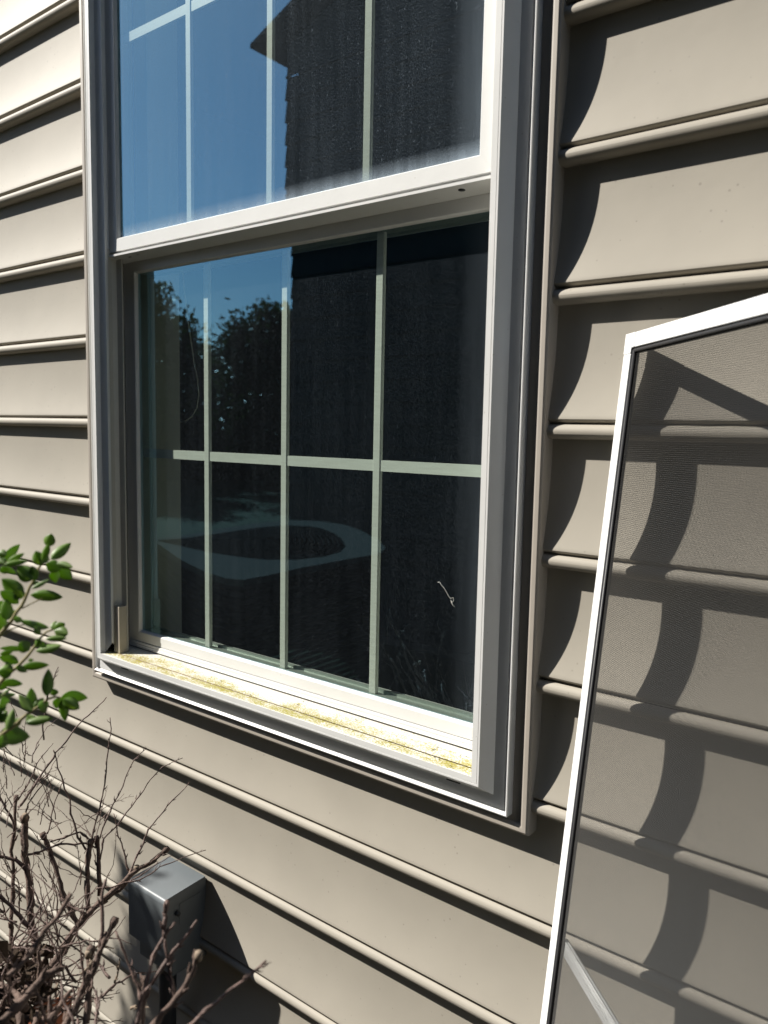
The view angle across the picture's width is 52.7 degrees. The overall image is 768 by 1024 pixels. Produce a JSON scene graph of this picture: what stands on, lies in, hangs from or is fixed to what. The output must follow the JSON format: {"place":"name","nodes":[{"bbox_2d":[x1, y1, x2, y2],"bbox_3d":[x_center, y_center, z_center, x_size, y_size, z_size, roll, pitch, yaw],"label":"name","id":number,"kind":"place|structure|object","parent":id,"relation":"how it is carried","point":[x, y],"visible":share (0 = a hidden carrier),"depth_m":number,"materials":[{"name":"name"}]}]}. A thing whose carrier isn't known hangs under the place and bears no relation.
{"place":"outdoors","nodes":[
{"label":"outdoors","id":0,"kind":"place"},
{"bbox_2d":[0,534,87,748],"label":"leafy shrub","id":1,"kind":"object","parent":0,"point":[12,732],"visible":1,"depth_m":0.63,"materials":[{"name":"green plant"}]},
{"bbox_2d":[28,995,71,1023],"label":"clay edging","id":2,"kind":"object","parent":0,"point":[60,1018],"visible":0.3,"depth_m":0.91,"materials":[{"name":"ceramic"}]},
{"bbox_2d":[0,667,270,1023],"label":"bare shrub","id":3,"kind":"object","parent":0,"point":[24,977],"visible":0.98,"depth_m":0.88,"materials":[{"name":"brown plant"}]},
{"label":"lawn","id":4,"kind":"structure","parent":0,"visible":0},
{"bbox_2d":[0,0,767,1023],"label":"house wall","id":5,"kind":"structure","parent":4,"relation":"on","point":[338,890],"depth_m":1.07,"materials":[{"name":"plastic"}]},
{"bbox_2d":[128,857,205,1023],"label":"electrical box","id":6,"kind":"object","parent":5,"relation":"attached to","point":[180,886],"visible":0.84,"depth_m":1.46,"materials":[{"name":"grey"}]},
{"bbox_2d":[83,0,543,816],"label":"window","id":7,"kind":"structure","parent":5,"relation":"attached to","point":[139,454],"depth_m":1.31,"materials":[{"name":"white plastic"}]},
{"bbox_2d":[180,273,198,422],"bbox_3d":[-0.437,-0.396,1.644,0.137,0.411,0.002,6,8,37],"label":"blind cord","id":8,"kind":"object","parent":7,"relation":"hanging from","point":[192,351],"visible":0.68,"depth_m":1.62,"materials":[{"name":"grey plastic"}]},
{"bbox_2d":[177,0,488,712],"bbox_3d":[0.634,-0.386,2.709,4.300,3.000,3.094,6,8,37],"label":"window glass","id":9,"kind":"object","parent":7,"relation":"attached to","point":[428,63],"visible":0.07,"depth_m":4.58,"materials":[{"name":"clear glass"}]},
{"bbox_2d":[540,294,767,1023],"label":"window screen","id":10,"kind":"object","parent":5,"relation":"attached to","point":[744,315],"depth_m":0.76,"materials":[{"name":"white metal"}]}
]}

